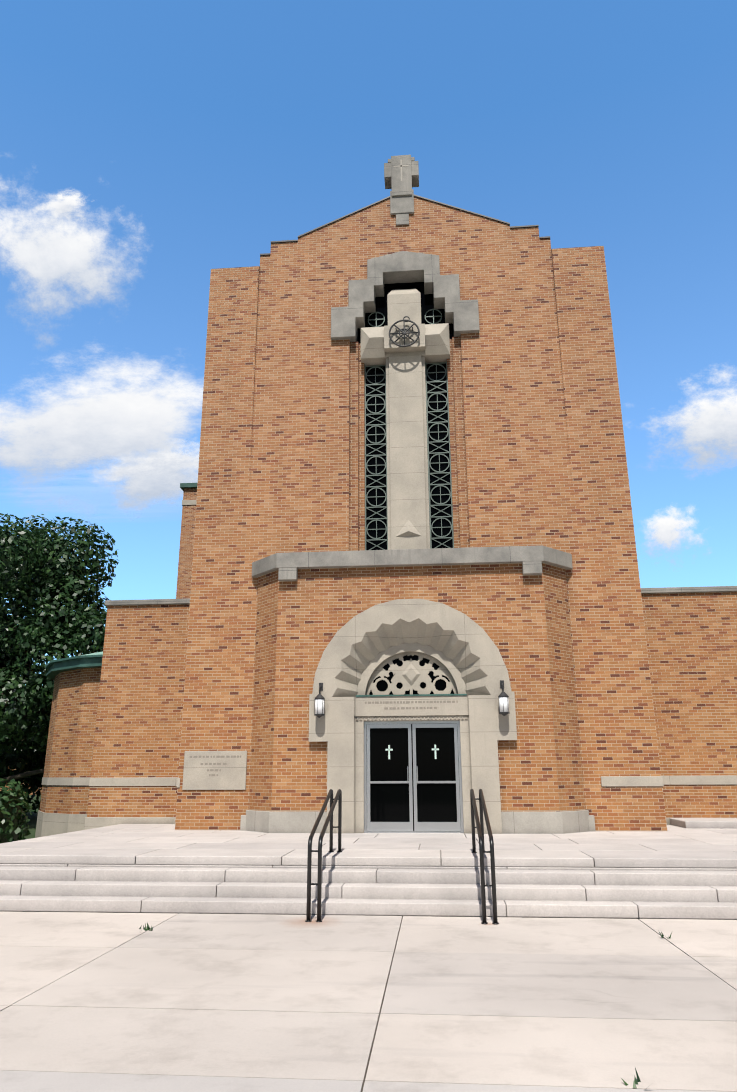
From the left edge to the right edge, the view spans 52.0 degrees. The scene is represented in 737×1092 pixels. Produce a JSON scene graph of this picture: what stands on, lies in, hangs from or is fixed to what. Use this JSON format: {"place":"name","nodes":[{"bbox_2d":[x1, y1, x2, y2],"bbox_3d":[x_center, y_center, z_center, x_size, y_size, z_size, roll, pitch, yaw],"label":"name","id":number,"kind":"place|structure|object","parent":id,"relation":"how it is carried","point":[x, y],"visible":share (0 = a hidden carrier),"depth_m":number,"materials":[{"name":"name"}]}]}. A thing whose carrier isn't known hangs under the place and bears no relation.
{"place":"outdoors","nodes":[
{"label":"outdoors","id":0,"kind":"place"},
{"bbox_2d":[2,769,43,782],"bbox_3d":[-11.073,7.659,25.787,5.425,1.331,0.200,-5,-17,16],"label":"tree limb","id":1,"kind":"object","parent":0,"point":[24,774],"visible":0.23,"depth_m":25.90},
{"bbox_2d":[36,191,83,218],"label":"cloud","id":2,"kind":"structure","parent":0,"point":[61,206],"depth_m":855.28,"materials":[{"name":"white"}]},
{"bbox_2d":[0,209,122,313],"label":"cloud","id":3,"kind":"structure","parent":0,"point":[46,254],"depth_m":784.46,"materials":[{"name":"white"}]},
{"bbox_2d":[0,362,202,482],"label":"cloud","id":4,"kind":"structure","parent":0,"point":[99,418],"depth_m":879.02,"materials":[{"name":"white"}]},
{"bbox_2d":[58,439,199,520],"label":"cloud","id":5,"kind":"structure","parent":0,"point":[146,480],"depth_m":957.85,"materials":[{"name":"white"}]},
{"bbox_2d":[0,0,736,684],"label":"sky","id":6,"kind":"structure","parent":0,"point":[199,136],"materials":[{"name":"blue"}]},
{"bbox_2d":[4,795,733,919],"bbox_3d":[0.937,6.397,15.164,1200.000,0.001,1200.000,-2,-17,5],"label":"ground","id":7,"kind":"structure","parent":0,"point":[32,823],"depth_m":22.00,"materials":[{"name":"grey concrete"}]},
{"bbox_2d":[0,778,34,843],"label":"hedge","id":8,"kind":"object","parent":7,"relation":"on","point":[15,790],"depth_m":17.55,"materials":[{"name":"green plant"}]},
{"bbox_2d":[0,700,45,812],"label":"tree","id":9,"kind":"object","parent":7,"relation":"on","point":[20,759],"depth_m":31.87,"materials":[{"name":"green plant"}]},
{"bbox_2d":[0,513,119,755],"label":"tree","id":10,"kind":"object","parent":7,"relation":"on","point":[43,573],"depth_m":26.57,"materials":[{"name":"green plant"}]},
{"bbox_2d":[39,667,101,813],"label":"curved brick wall","id":11,"kind":"structure","parent":7,"relation":"on","point":[71,732],"depth_m":20.30,"materials":[{"name":"brown brick"}]},
{"bbox_2d":[35,777,90,837],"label":"chapel stone bands","id":12,"kind":"object","parent":11,"relation":"attached to","point":[48,824],"visible":0.1,"depth_m":19.75,"materials":[{"name":"beige stone"}]},
{"bbox_2d":[45,654,102,679],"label":"roof fascia","id":13,"kind":"structure","parent":11,"relation":"attached to","point":[55,667],"depth_m":20.64,"materials":[{"name":"green metal"}]},
{"bbox_2d":[80,652,102,655],"bbox_3d":[-6.247,3.400,23.522,6.960,0.948,6.960,-2,-17,5],"label":"roof edge","id":14,"kind":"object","parent":11,"relation":"on","point":[98,653],"depth_m":20.60,"materials":[{"name":"green metal"}]},
{"bbox_2d":[176,488,196,598],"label":"brick wall","id":15,"kind":"structure","parent":7,"relation":"on","point":[183,590],"depth_m":36.83,"materials":[{"name":"brown brick"}]},
{"bbox_2d":[180,483,196,490],"bbox_3d":[-5.940,-2.693,40.235,6.450,1.050,5.750,-2,-17,5],"label":"coping","id":16,"kind":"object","parent":15,"relation":"on","point":[187,485],"visible":0.05,"depth_m":37.61,"materials":[{"name":"green metal"}]},
{"bbox_2d":[182,500,195,505],"bbox_3d":[-5.924,-1.450,39.870,6.230,0.260,5.530,-2,-17,5],"label":"stone band","id":17,"kind":"object","parent":15,"relation":"attached to","point":[188,502],"visible":0.14,"depth_m":37.45,"materials":[{"name":"grey stone"}]},
{"bbox_2d":[0,1070,721,1091],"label":"sidewalk slabs","id":18,"kind":"structure","parent":7,"relation":"on","point":[24,1081],"depth_m":4.37,"materials":[{"name":"concrete"}]},
{"bbox_2d":[0,911,736,1091],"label":"pavement walk slabs","id":19,"kind":"structure","parent":7,"relation":"on","point":[582,1002],"depth_m":6.05,"materials":[{"name":"concrete"}]},
{"bbox_2d":[305,789,341,921],"bbox_3d":[-0.584,4.160,10.381,0.206,1.520,2.110,-2,-17,5],"label":"handrail","id":20,"kind":"object","parent":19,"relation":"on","point":[338,796],"visible":0.96,"depth_m":9.58,"materials":[{"name":"black metal"}]},
{"bbox_2d":[361,918,402,1091],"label":"pavement joint bed","id":21,"kind":"object","parent":19,"relation":"in","point":[379,1015],"visible":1,"depth_m":5.53,"materials":[{"name":"grey concrete"}]},
{"bbox_2d":[139,923,671,1087],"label":"weeds","id":22,"kind":"object","parent":19,"relation":"on","point":[635,1082],"visible":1,"depth_m":4.43,"materials":[{"name":"green plant"}]},
{"bbox_2d":[470,789,498,923],"bbox_3d":[1.539,4.100,10.209,0.206,1.520,2.110,-2,-17,5],"label":"handrail","id":23,"kind":"object","parent":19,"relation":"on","point":[480,823],"visible":0.92,"depth_m":9.31,"materials":[{"name":"black metal"}]},
{"bbox_2d":[0,818,736,919],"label":"steps","id":24,"kind":"structure","parent":7,"relation":"on","point":[682,868],"depth_m":10.35,"materials":[{"name":"grey concrete"}]},
{"bbox_2d":[309,599,516,833],"bbox_3d":[0.898,3.469,15.696,4.200,4.695,0.670,-2,-17,5],"label":"door surround","id":25,"kind":"object","parent":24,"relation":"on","point":[361,647],"visible":0.88,"depth_m":15.51,"materials":[{"name":"beige stone"}]},
{"bbox_2d":[314,683,324,717],"bbox_3d":[-0.996,3.155,15.471,0.210,0.720,0.285,-2,-17,5],"label":"lantern frame","id":26,"kind":"object","parent":25,"relation":"attached to","point":[319,696],"visible":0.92,"depth_m":15.38,"materials":[{"name":"black metal"}]},
{"bbox_2d":[315,699,323,713],"bbox_3d":[-0.999,3.281,15.394,0.189,0.295,0.194,-2,-17,5],"label":"lantern glass","id":27,"kind":"object","parent":26,"relation":"in","point":[318,703],"visible":0.8,"depth_m":15.32,"materials":[{"name":"white glass"}]},
{"bbox_2d":[402,663,419,685],"bbox_3d":[0.907,2.732,16.064,0.400,0.500,0.039,-2,-17,5],"label":"diamond ornament","id":28,"kind":"object","parent":25,"relation":"attached to","point":[411,674],"visible":1,"depth_m":16.05,"materials":[{"name":"stone"}]},
{"bbox_2d":[369,655,453,694],"bbox_3d":[0.921,2.779,16.221,2.000,1.000,0.040,-2,-17,5],"label":"fanlight window","id":29,"kind":"structure","parent":25,"relation":"attached to","point":[440,685],"depth_m":16.19,"materials":[{"name":"black glass"}]},
{"bbox_2d":[365,701,457,708],"bbox_3d":[0.873,3.260,15.462,1.900,0.160,0.006,-2,-17,5],"label":"engraved inscription","id":30,"kind":"object","parent":25,"relation":"attached to","point":[411,702],"visible":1,"depth_m":15.46,"materials":[{"name":"grey stone"}]},
{"bbox_2d":[356,694,466,696],"bbox_3d":[0.882,3.104,15.630,2.280,0.033,0.270,-2,-17,5],"label":"church lintel flashing","id":31,"kind":"object","parent":25,"relation":"attached to","point":[412,695],"visible":0.71,"depth_m":15.49,"materials":[{"name":"grey stone"}]},
{"bbox_2d":[366,652,457,694],"bbox_3d":[0.913,2.752,16.110,1.975,0.988,0.060,-2,-17,5],"label":"fanlight tracery","id":32,"kind":"object","parent":25,"relation":"attached to","point":[423,671],"visible":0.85,"depth_m":16.07,"materials":[{"name":"stone"}]},
{"bbox_2d":[356,715,467,720],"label":"molding","id":33,"kind":"structure","parent":25,"relation":"attached to","point":[409,719],"depth_m":15.41,"materials":[{"name":"beige stone"}]},
{"bbox_2d":[364,721,463,832],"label":"aluminium door frames","id":34,"kind":"structure","parent":25,"relation":"in","point":[419,827],"depth_m":15.13,"materials":[{"name":"silver metal"}]},
{"bbox_2d":[370,723,460,830],"bbox_3d":[0.892,4.645,15.223,1.880,2.090,0.008,-2,-17,5],"label":"door glass","id":35,"kind":"object","parent":34,"relation":"in","point":[436,802],"visible":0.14,"depth_m":15.22,"materials":[{"name":"black glass"}]},
{"bbox_2d":[385,745,438,758],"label":"door crosses","id":36,"kind":"object","parent":35,"relation":"attached to","point":[389,749],"visible":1,"depth_m":15.36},
{"bbox_2d":[498,680,509,715],"bbox_3d":[2.710,3.051,15.169,0.210,0.720,0.285,-2,-17,5],"label":"lantern frame","id":37,"kind":"object","parent":25,"relation":"attached to","point":[503,694],"visible":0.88,"depth_m":15.07,"materials":[{"name":"black metal"}]},
{"bbox_2d":[499,697,508,711],"bbox_3d":[2.707,3.176,15.093,0.189,0.295,0.194,-2,-17,5],"label":"lantern glass","id":38,"kind":"object","parent":37,"relation":"in","point":[503,701],"visible":0.73,"depth_m":15.02,"materials":[{"name":"white glass"}]},
{"bbox_2d":[249,563,584,811],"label":"brick entrance wall","id":39,"kind":"structure","parent":24,"relation":"on","point":[517,615],"depth_m":15.86,"materials":[{"name":"brown brick"}]},
{"bbox_2d":[252,545,572,580],"bbox_3d":[0.889,0.475,16.634,7.200,0.610,0.800,-2,-17,5],"label":"stone coping","id":40,"kind":"object","parent":39,"relation":"on","point":[531,559],"visible":0.79,"depth_m":16.32,"materials":[{"name":"grey stone"}]},
{"bbox_2d":[240,810,595,833],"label":"stone plinth","id":41,"kind":"structure","parent":39,"relation":"attached to","point":[562,822],"depth_m":14.96,"materials":[{"name":"beige stone"}]},
{"bbox_2d":[87,592,736,817],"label":"brick church wings","id":42,"kind":"object","parent":7,"relation":"on","point":[691,639],"visible":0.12,"depth_m":18.13},
{"bbox_2d":[84,775,736,829],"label":"church band courses","id":43,"kind":"object","parent":42,"relation":"attached to","point":[606,781],"visible":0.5,"depth_m":17.81,"materials":[{"name":"beige stone"}]},
{"bbox_2d":[105,586,736,605],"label":"wall coping","id":44,"kind":"object","parent":42,"relation":"on","point":[643,591],"visible":0.12,"depth_m":18.37,"materials":[{"name":"grey stone"}]},
{"bbox_2d":[175,197,666,830],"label":"brick facade","id":45,"kind":"structure","parent":7,"relation":"on","point":[537,439],"depth_m":17.86,"materials":[{"name":"brown brick"}]},
{"bbox_2d":[182,751,246,789],"bbox_3d":[-3.269,4.833,16.260,1.370,0.800,0.325,-2,-17,5],"label":"stone plaque","id":46,"kind":"object","parent":45,"relation":"attached to","point":[230,776],"visible":0.77,"depth_m":16.10,"materials":[{"name":"stone"}]},
{"bbox_2d":[190,756,240,775],"bbox_3d":[-3.283,4.700,16.132,1.130,0.420,0.008,-2,-17,5],"label":"engraved inscription","id":47,"kind":"object","parent":46,"relation":"in","point":[215,763],"visible":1,"depth_m":16.15,"materials":[{"name":"grey stone"}]},
{"bbox_2d":[384,155,418,225],"bbox_3d":[0.897,-9.377,20.161,0.920,2.170,0.480,-2,-17,5],"label":"rooftop cross","id":48,"kind":"object","parent":45,"relation":"on","point":[402,200],"visible":0.83,"depth_m":19.99,"materials":[{"name":"grey stone"}]},
{"bbox_2d":[394,160,408,180],"bbox_3d":[0.875,-10.005,20.103,0.400,0.700,0.014,-2,-17,5],"label":"cross","id":49,"kind":"object","parent":48,"relation":"in","point":[401,165],"visible":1,"depth_m":20.13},
{"bbox_2d":[331,251,479,341],"bbox_3d":[0.909,-6.329,19.254,3.680,2.430,0.540,-2,-17,5],"label":"stone window surround","id":50,"kind":"object","parent":45,"relation":"attached to","point":[462,316],"visible":0.81,"depth_m":19.05,"materials":[{"name":"stone"}]},
{"bbox_2d":[361,289,449,549],"bbox_3d":[0.920,-2.478,18.048,2.200,8.600,0.690,-2,-17,5],"label":"stone cross","id":51,"kind":"object","parent":45,"relation":"attached to","point":[407,493],"visible":0.81,"depth_m":18.18,"materials":[{"name":"beige stone"}]},
{"bbox_2d":[389,316,419,346],"bbox_3d":[0.877,-5.205,18.462,0.758,0.850,0.192,-2,-17,5],"label":"round ornament","id":52,"kind":"object","parent":51,"relation":"attached to","point":[404,333],"visible":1,"depth_m":18.37,"materials":[{"name":"grey"}]},
{"bbox_2d":[357,282,453,549],"bbox_3d":[0.944,-2.604,18.383,2.750,9.035,0.060,-2,-17,5],"label":"window","id":53,"kind":"structure","parent":45,"relation":"in","point":[427,302],"depth_m":18.36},
{"bbox_2d":[365,309,453,549],"bbox_3d":[0.940,-2.166,18.183,2.072,8.081,0.024,-2,-17,5],"label":"window grille","id":54,"kind":"object","parent":53,"relation":"attached to","point":[428,442],"visible":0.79,"depth_m":18.22,"materials":[{"name":"grey metal"}]},
{"bbox_2d":[218,194,592,268],"bbox_3d":[0.940,-8.212,20.289,10.060,2.130,1.260,-2,-17,5],"label":"roof coping","id":55,"kind":"object","parent":45,"relation":"on","point":[424,198],"visible":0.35,"depth_m":19.82,"materials":[{"name":"grey stone"}]},
{"bbox_2d":[645,506,701,553],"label":"cloud","id":56,"kind":"structure","parent":0,"point":[668,532],"depth_m":881.65,"materials":[{"name":"white"}]},
{"bbox_2d":[662,372,736,468],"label":"cloud","id":57,"kind":"structure","parent":0,"point":[709,430],"depth_m":806.43,"materials":[{"name":"white"}]}
]}

